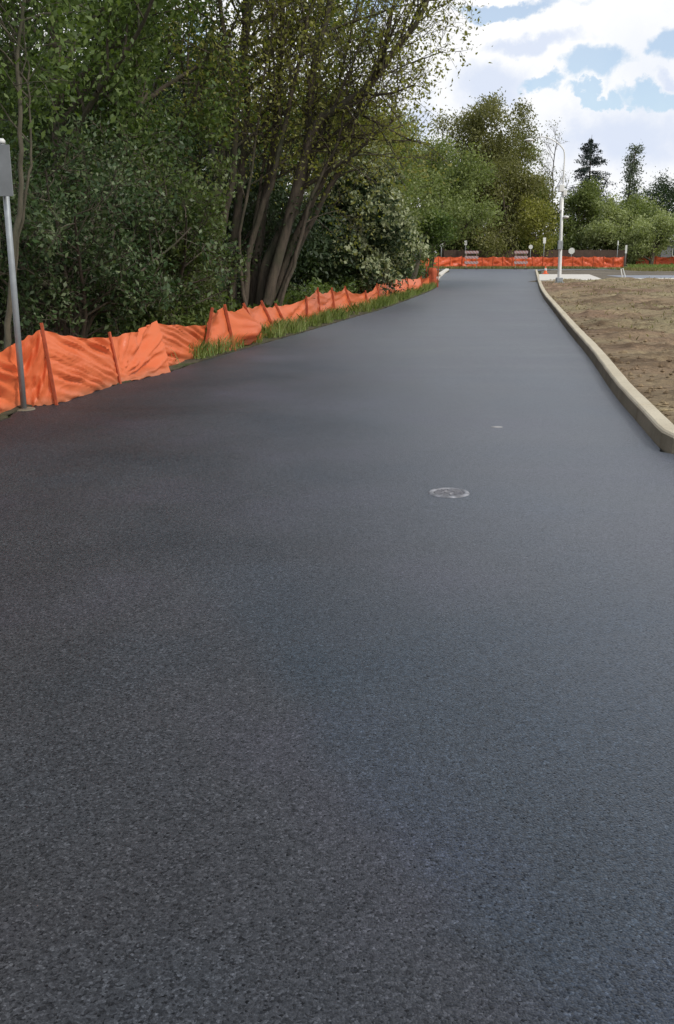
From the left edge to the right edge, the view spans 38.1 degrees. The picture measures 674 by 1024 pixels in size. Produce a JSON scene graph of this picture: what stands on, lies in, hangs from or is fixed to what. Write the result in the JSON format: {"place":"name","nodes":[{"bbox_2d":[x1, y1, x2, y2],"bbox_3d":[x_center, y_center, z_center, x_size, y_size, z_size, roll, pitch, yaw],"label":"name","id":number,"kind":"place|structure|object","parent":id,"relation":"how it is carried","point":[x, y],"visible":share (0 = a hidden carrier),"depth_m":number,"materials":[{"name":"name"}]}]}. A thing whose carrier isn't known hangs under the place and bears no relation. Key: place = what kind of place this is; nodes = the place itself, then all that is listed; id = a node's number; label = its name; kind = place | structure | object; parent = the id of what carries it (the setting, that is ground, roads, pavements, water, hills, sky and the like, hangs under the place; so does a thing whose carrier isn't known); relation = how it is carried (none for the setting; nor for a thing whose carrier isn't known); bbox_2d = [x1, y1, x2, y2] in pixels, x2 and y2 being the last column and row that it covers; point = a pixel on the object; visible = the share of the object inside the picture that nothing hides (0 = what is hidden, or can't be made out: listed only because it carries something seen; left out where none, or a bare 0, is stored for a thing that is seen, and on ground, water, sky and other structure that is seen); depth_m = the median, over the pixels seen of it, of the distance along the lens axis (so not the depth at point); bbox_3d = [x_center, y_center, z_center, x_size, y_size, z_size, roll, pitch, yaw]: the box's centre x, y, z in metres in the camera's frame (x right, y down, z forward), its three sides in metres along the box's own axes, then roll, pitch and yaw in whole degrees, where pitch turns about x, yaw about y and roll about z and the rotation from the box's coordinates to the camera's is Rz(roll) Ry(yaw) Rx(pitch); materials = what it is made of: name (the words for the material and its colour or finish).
{"place":"outdoors","nodes":[
{"label":"outdoors","id":0,"kind":"place"},
{"bbox_2d":[0,270,448,420],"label":"verge","id":1,"kind":"structure","parent":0,"point":[5,414],"depth_m":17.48,"materials":[{"name":"green plant"}]},
{"bbox_2d":[0,138,34,411],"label":"sign post","id":2,"kind":"object","parent":1,"relation":"on","point":[6,187],"visible":0.88,"depth_m":9.87,"materials":[{"name":"metal"}]},
{"bbox_2d":[0,0,132,349],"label":"slender tree","id":3,"kind":"object","parent":1,"relation":"on","point":[23,38],"visible":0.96,"depth_m":11.64,"materials":[{"name":"green plant"}]},
{"bbox_2d":[0,321,170,413],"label":"silt fence","id":4,"kind":"object","parent":1,"relation":"on","point":[58,368],"visible":0.92,"depth_m":11.05,"materials":[{"name":"orange fabric"}]},
{"bbox_2d":[0,0,278,324],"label":"broadleaf tree","id":5,"kind":"object","parent":1,"relation":"on","point":[123,108],"visible":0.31,"depth_m":19.52,"materials":[{"name":"green plant"}]},
{"bbox_2d":[47,106,257,331],"bbox_3d":[-3.243,-5.128,17.992,3.806,3.963,5.744,0,15,0],"label":"laurel shrub","id":6,"kind":"object","parent":1,"relation":"on","point":[188,256],"visible":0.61,"depth_m":16.59,"materials":[{"name":"green plant"}]},
{"bbox_2d":[158,323,205,365],"bbox_3d":[-2.291,-2.540,14.570,0.161,0.646,1.785,3,15,13],"label":"silt fence","id":7,"kind":"object","parent":1,"relation":"on","point":[177,339],"visible":0.74,"depth_m":14.50,"materials":[{"name":"orange fabric"}]},
{"bbox_2d":[52,276,368,338],"bbox_3d":[-1.929,-5.255,24.206,2.837,0.986,17.284,3,15,11],"label":"ground cover","id":8,"kind":"object","parent":1,"relation":"on","point":[298,296],"visible":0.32,"depth_m":19.56,"materials":[{"name":"green plant"}]},
{"bbox_2d":[210,144,341,286],"bbox_3d":[-2.731,-8.818,30.170,5.783,4.835,5.528,0,15,0],"label":"bush","id":9,"kind":"object","parent":1,"relation":"on","point":[313,244],"visible":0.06,"depth_m":28.79,"materials":[{"name":"green plant"}]},
{"bbox_2d":[109,0,490,310],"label":"multi stem tree","id":10,"kind":"object","parent":1,"relation":"on","point":[266,284],"visible":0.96,"depth_m":20.72,"materials":[{"name":"green plant"}]},
{"bbox_2d":[263,197,361,290],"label":"bush","id":11,"kind":"object","parent":1,"relation":"on","point":[328,263],"visible":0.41,"depth_m":31.28,"materials":[{"name":"green plant"}]},
{"bbox_2d":[205,274,430,352],"bbox_3d":[0.960,-6.659,29.843,0.678,0.839,30.710,3,15,11],"label":"silt fence","id":12,"kind":"object","parent":1,"relation":"on","point":[241,323],"visible":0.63,"depth_m":19.71,"materials":[{"name":"orange fabric"}]},
{"bbox_2d":[299,131,432,299],"bbox_3d":[0.701,-9.679,32.367,4.467,5.449,4.539,6,16,22],"label":"rhododendron","id":13,"kind":"object","parent":1,"relation":"on","point":[391,228],"visible":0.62,"depth_m":31.69,"materials":[{"name":"green plant"}]},
{"bbox_2d":[358,102,459,284],"bbox_3d":[1.899,-15.496,47.871,7.526,8.652,12.081,0,15,0],"label":"round tree","id":14,"kind":"object","parent":1,"relation":"on","point":[410,191],"visible":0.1,"depth_m":45.34,"materials":[{"name":"green plant"}]},
{"bbox_2d":[388,257,440,278],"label":"bush","id":15,"kind":"object","parent":1,"relation":"on","point":[420,273],"visible":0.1,"depth_m":59.38,"materials":[{"name":"green plant"}]},
{"bbox_2d":[399,204,462,279],"bbox_3d":[4.458,-13.806,50.417,3.125,4.117,4.392,13,20,40],"label":"leaning tree","id":16,"kind":"object","parent":1,"relation":"on","point":[438,225],"visible":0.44,"depth_m":50.22,"materials":[{"name":"green plant"}]},
{"bbox_2d":[426,266,438,286],"bbox_3d":[4.478,-11.067,45.977,0.496,1.000,0.484,14,20,42],"label":"fence bundle","id":17,"kind":"object","parent":1,"relation":"on","point":[434,274],"visible":0.68,"depth_m":45.83,"materials":[{"name":"orange plastic"}]},
{"bbox_2d":[0,253,547,417],"bbox_3d":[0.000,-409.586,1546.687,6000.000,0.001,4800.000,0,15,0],"label":"ground","id":18,"kind":"structure","parent":0,"point":[25,336],"depth_m":20.59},
{"bbox_2d":[0,1,71,162],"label":"broadleaf tree","id":19,"kind":"object","parent":18,"relation":"on","point":[7,66],"visible":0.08,"depth_m":16.96,"materials":[{"name":"green plant"}]},
{"bbox_2d":[0,153,85,349],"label":"laurel shrub","id":20,"kind":"object","parent":18,"relation":"on","point":[5,305],"visible":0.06,"depth_m":15.68,"materials":[{"name":"green plant"}]},
{"bbox_2d":[0,94,124,317],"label":"bush","id":21,"kind":"object","parent":18,"relation":"on","point":[36,162],"visible":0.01,"depth_m":23.34,"materials":[{"name":"green plant"}]},
{"bbox_2d":[0,12,126,161],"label":"broadleaf tree","id":22,"kind":"object","parent":18,"relation":"on","point":[32,68],"depth_m":26.87,"materials":[{"name":"green plant"}]},
{"bbox_2d":[0,0,227,335],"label":"broadleaf tree","id":23,"kind":"object","parent":18,"relation":"on","point":[143,16],"visible":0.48,"depth_m":17.06,"materials":[{"name":"green plant"}]},
{"bbox_2d":[11,93,224,338],"bbox_3d":[-4.478,-5.562,18.253,4.981,4.675,5.285,0,15,0],"label":"laurel shrub","id":24,"kind":"object","parent":18,"relation":"on","point":[180,146],"visible":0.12,"depth_m":17.11,"materials":[{"name":"green plant"}]},
{"bbox_2d":[0,108,249,351],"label":"laurel shrub","id":25,"kind":"object","parent":18,"relation":"on","point":[58,254],"visible":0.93,"depth_m":14.42,"materials":[{"name":"green plant"}]},
{"bbox_2d":[4,1,279,178],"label":"broadleaf tree","id":26,"kind":"object","parent":18,"relation":"on","point":[173,90],"visible":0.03,"depth_m":28.56,"materials":[{"name":"green plant"}]},
{"bbox_2d":[85,85,208,285],"bbox_3d":[-5.501,-8.186,26.005,5.590,5.772,6.684,0,15,0],"label":"bush","id":27,"kind":"object","parent":18,"relation":"on","point":[168,165],"depth_m":25.32,"materials":[{"name":"green plant"}]},
{"bbox_2d":[74,1,291,174],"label":"broadleaf tree","id":28,"kind":"object","parent":18,"relation":"on","point":[222,104],"visible":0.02,"depth_m":33.65,"materials":[{"name":"green plant"}]},
{"bbox_2d":[150,125,284,297],"bbox_3d":[-4.382,-8.762,28.667,5.461,5.509,5.180,7,16,24],"label":"bush","id":29,"kind":"object","parent":18,"relation":"on","point":[206,172],"visible":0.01,"depth_m":27.93,"materials":[{"name":"green plant"}]},
{"bbox_2d":[149,158,331,313],"bbox_3d":[-2.719,-6.208,22.496,5.197,3.742,4.271,0,15,0],"label":"laurel shrub","id":30,"kind":"object","parent":18,"relation":"on","point":[248,225],"visible":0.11,"depth_m":22.11,"materials":[{"name":"green plant"}]},
{"bbox_2d":[86,0,407,198],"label":"broadleaf tree","id":31,"kind":"object","parent":18,"relation":"on","point":[225,153],"visible":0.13,"depth_m":24.73,"materials":[{"name":"green plant"}]},
{"bbox_2d":[237,48,420,292],"bbox_3d":[-1.130,-13.225,36.893,8.904,9.908,11.468,0,15,0],"label":"broadleaf tree","id":32,"kind":"object","parent":18,"relation":"on","point":[290,175],"visible":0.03,"depth_m":37.01,"materials":[{"name":"green plant"}]},
{"bbox_2d":[257,73,429,276],"bbox_3d":[-0.401,-13.982,41.528,8.497,8.983,8.562,0,15,0],"label":"broadleaf tree","id":33,"kind":"object","parent":18,"relation":"on","point":[368,126],"visible":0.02,"depth_m":39.02,"materials":[{"name":"green plant"}]},
{"bbox_2d":[366,103,514,267],"bbox_3d":[5.573,-20.897,63.096,10.952,11.268,10.627,0,15,0],"label":"round tree","id":34,"kind":"object","parent":18,"relation":"on","point":[459,209],"visible":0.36,"depth_m":62.22,"materials":[{"name":"green plant"}]},
{"bbox_2d":[438,269,448,279],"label":"kerb","id":35,"kind":"structure","parent":18,"relation":"on","point":[442,272],"depth_m":74.26,"materials":[{"name":"concrete"}]},
{"bbox_2d":[535,269,673,453],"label":"kerb","id":36,"kind":"structure","parent":18,"relation":"on","point":[654,423],"depth_m":10.89,"materials":[{"name":"concrete"}]},
{"bbox_2d":[0,269,673,1023],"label":"road","id":37,"kind":"structure","parent":0,"point":[320,703],"depth_m":3.72,"materials":[{"name":"grey asphalt"}]},
{"bbox_2d":[428,487,469,497],"bbox_3d":[0.769,-0.135,6.714,0.284,0.008,0.284,0,15,0],"label":"utility cover","id":38,"kind":"object","parent":37,"relation":"on","point":[446,492],"visible":1,"depth_m":6.70,"materials":[{"name":"metal"}]},
{"bbox_2d":[465,251,478,268],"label":"barricade","id":39,"kind":"object","parent":37,"relation":"on","point":[471,257],"visible":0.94,"depth_m":94.51,"materials":[{"name":"white plastic"}]},
{"bbox_2d":[514,251,527,268],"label":"barricade","id":40,"kind":"object","parent":37,"relation":"on","point":[520,257],"visible":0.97,"depth_m":94.52,"materials":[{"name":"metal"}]},
{"bbox_2d":[0,0,673,250],"label":"sky","id":41,"kind":"structure","parent":0,"point":[605,68],"materials":[{"name":"white"}]},
{"bbox_2d":[424,264,629,268],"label":"grass ground","id":42,"kind":"structure","parent":0,"point":[626,266],"depth_m":105.10,"materials":[{"name":"green plant"}]},
{"bbox_2d":[421,256,461,266],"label":"fence","id":43,"kind":"object","parent":42,"relation":"on","point":[449,261],"visible":0.35,"depth_m":104.08,"materials":[{"name":"orange plastic"}]},
{"bbox_2d":[437,241,464,256],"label":"bush","id":44,"kind":"object","parent":42,"relation":"on","point":[446,247],"visible":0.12,"depth_m":118.95,"materials":[{"name":"green plant"}]},
{"bbox_2d":[418,166,510,254],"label":"round tree","id":45,"kind":"object","parent":42,"relation":"on","point":[479,201],"visible":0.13,"depth_m":113.82,"materials":[{"name":"green plant"}]},
{"bbox_2d":[424,87,510,218],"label":"open tree","id":46,"kind":"object","parent":42,"relation":"on","point":[457,130],"visible":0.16,"depth_m":116.32,"materials":[{"name":"green plant"}]},
{"bbox_2d":[423,135,517,256],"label":"round tree","id":47,"kind":"object","parent":42,"relation":"on","point":[473,248],"visible":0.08,"depth_m":114.56,"materials":[{"name":"green plant"}]},
{"bbox_2d":[454,92,561,227],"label":"open tree","id":48,"kind":"object","parent":42,"relation":"on","point":[498,142],"visible":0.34,"depth_m":114.69,"materials":[{"name":"green plant"}]},
{"bbox_2d":[458,143,559,257],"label":"round tree","id":49,"kind":"object","parent":42,"relation":"on","point":[508,228],"visible":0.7,"depth_m":113.22,"materials":[{"name":"green plant"}]},
{"bbox_2d":[508,230,552,252],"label":"bush","id":50,"kind":"object","parent":42,"relation":"on","point":[522,244],"visible":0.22,"depth_m":118.65,"materials":[{"name":"green plant"}]},
{"bbox_2d":[503,125,558,230],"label":"open tree","id":51,"kind":"object","parent":42,"relation":"on","point":[530,164],"visible":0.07,"depth_m":123.33,"materials":[{"name":"green plant"}]},
{"bbox_2d":[443,249,626,265],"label":"board fence","id":52,"kind":"object","parent":42,"relation":"on","point":[579,253],"visible":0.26,"depth_m":114.07,"materials":[{"name":"brown wood"}]},
{"bbox_2d":[514,189,566,256],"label":"tree","id":53,"kind":"object","parent":42,"relation":"on","point":[534,209],"visible":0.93,"depth_m":113.33,"materials":[{"name":"green plant"}]},
{"bbox_2d":[462,256,623,266],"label":"fence","id":54,"kind":"object","parent":42,"relation":"on","point":[568,261],"visible":0.73,"depth_m":105.19,"materials":[{"name":"orange plastic"}]},
{"bbox_2d":[419,266,673,270],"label":"grass","id":55,"kind":"structure","parent":42,"relation":"on","point":[572,267],"depth_m":97.50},
{"bbox_2d":[528,167,577,240],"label":"tree","id":56,"kind":"object","parent":42,"relation":"on","point":[550,198],"visible":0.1,"depth_m":124.04,"materials":[{"name":"green plant"}]},
{"bbox_2d":[536,117,575,212],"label":"bare tree","id":57,"kind":"object","parent":42,"relation":"on","point":[554,166],"visible":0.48,"depth_m":137.87,"materials":[{"name":"grey plant"}]},
{"bbox_2d":[542,229,595,256],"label":"bush","id":58,"kind":"object","parent":42,"relation":"on","point":[568,243],"visible":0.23,"depth_m":118.52,"materials":[{"name":"green plant"}]},
{"bbox_2d":[569,248,574,255],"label":"road sign","id":59,"kind":"object","parent":42,"relation":"on","point":[571,251],"visible":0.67,"depth_m":113.32,"materials":[{"name":"metal"}]},
{"bbox_2d":[550,175,605,245],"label":"round tree","id":60,"kind":"object","parent":42,"relation":"on","point":[583,198],"visible":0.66,"depth_m":120.96,"materials":[{"name":"green plant"}]},
{"bbox_2d":[555,138,619,229],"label":"conifer","id":61,"kind":"object","parent":42,"relation":"on","point":[588,148],"visible":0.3,"depth_m":141.22,"materials":[{"name":"green plant"}]},
{"bbox_2d":[567,223,618,251],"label":"bush","id":62,"kind":"object","parent":42,"relation":"on","point":[576,237],"visible":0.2,"depth_m":119.04,"materials":[{"name":"green plant"}]},
{"bbox_2d":[575,190,648,263],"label":"willow tree","id":63,"kind":"object","parent":42,"relation":"on","point":[604,231],"visible":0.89,"depth_m":115.66,"materials":[{"name":"green plant"}]},
{"bbox_2d":[609,236,638,263],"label":"bush","id":64,"kind":"object","parent":42,"relation":"on","point":[614,248],"visible":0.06,"depth_m":119.03,"materials":[{"name":"green plant"}]},
{"bbox_2d":[586,187,673,262],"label":"round tree","id":65,"kind":"object","parent":42,"relation":"on","point":[640,210],"visible":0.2,"depth_m":118.54,"materials":[{"name":"green plant"}]},
{"bbox_2d":[617,142,646,221],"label":"slim tree","id":66,"kind":"object","parent":42,"relation":"on","point":[633,167],"visible":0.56,"depth_m":137.08,"materials":[{"name":"green plant"}]},
{"bbox_2d":[618,188,671,216],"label":"round tree","id":67,"kind":"object","parent":42,"relation":"on","point":[648,202],"visible":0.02,"depth_m":151.72,"materials":[{"name":"green plant"}]},
{"bbox_2d":[618,209,673,264],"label":"willow tree","id":68,"kind":"object","parent":42,"relation":"on","point":[663,229],"visible":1,"depth_m":114.05,"materials":[{"name":"green plant"}]},
{"bbox_2d":[628,234,664,263],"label":"bush","id":69,"kind":"object","parent":42,"relation":"on","point":[657,253],"visible":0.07,"depth_m":118.44,"materials":[{"name":"green plant"}]},
{"bbox_2d":[627,263,673,267],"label":"grass","id":70,"kind":"structure","parent":42,"relation":"on","point":[664,265],"depth_m":102.39,"materials":[{"name":"green plant"}]},
{"bbox_2d":[636,256,673,264],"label":"fence","id":71,"kind":"object","parent":42,"relation":"on","point":[661,260],"visible":0.48,"depth_m":117.38,"materials":[{"name":"orange plastic"}]},
{"bbox_2d":[637,166,673,219],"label":"round tree","id":72,"kind":"object","parent":42,"relation":"on","point":[667,191],"visible":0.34,"depth_m":155.10,"materials":[{"name":"green plant"}]},
{"bbox_2d":[539,274,600,280],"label":"pavement","id":73,"kind":"structure","parent":0,"point":[545,277],"depth_m":59.55,"materials":[{"name":"concrete"}]},
{"bbox_2d":[529,270,673,281],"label":"gravel strip","id":74,"kind":"object","parent":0,"point":[602,274],"visible":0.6,"depth_m":78.78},
{"bbox_2d":[541,277,673,423],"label":"dirt field","id":75,"kind":"structure","parent":0,"point":[648,351],"depth_m":20.62,"materials":[{"name":"brown soil"}]},
{"bbox_2d":[524,136,568,282],"bbox_3d":[9.926,-14.367,46.595,2.338,6.681,0.420,0,15,0],"label":"street lamp","id":76,"kind":"object","parent":75,"relation":"on","point":[562,190],"visible":0.99,"depth_m":46.61,"materials":[{"name":"white metal"}]},
{"bbox_2d":[608,275,673,277],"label":"side road","id":77,"kind":"structure","parent":0,"point":[652,276],"depth_m":65.38,"materials":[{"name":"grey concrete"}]},
{"bbox_2d":[658,235,673,256],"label":"house","id":78,"kind":"structure","parent":0,"point":[667,252],"depth_m":130.47,"materials":[{"name":"grey"}]}
]}

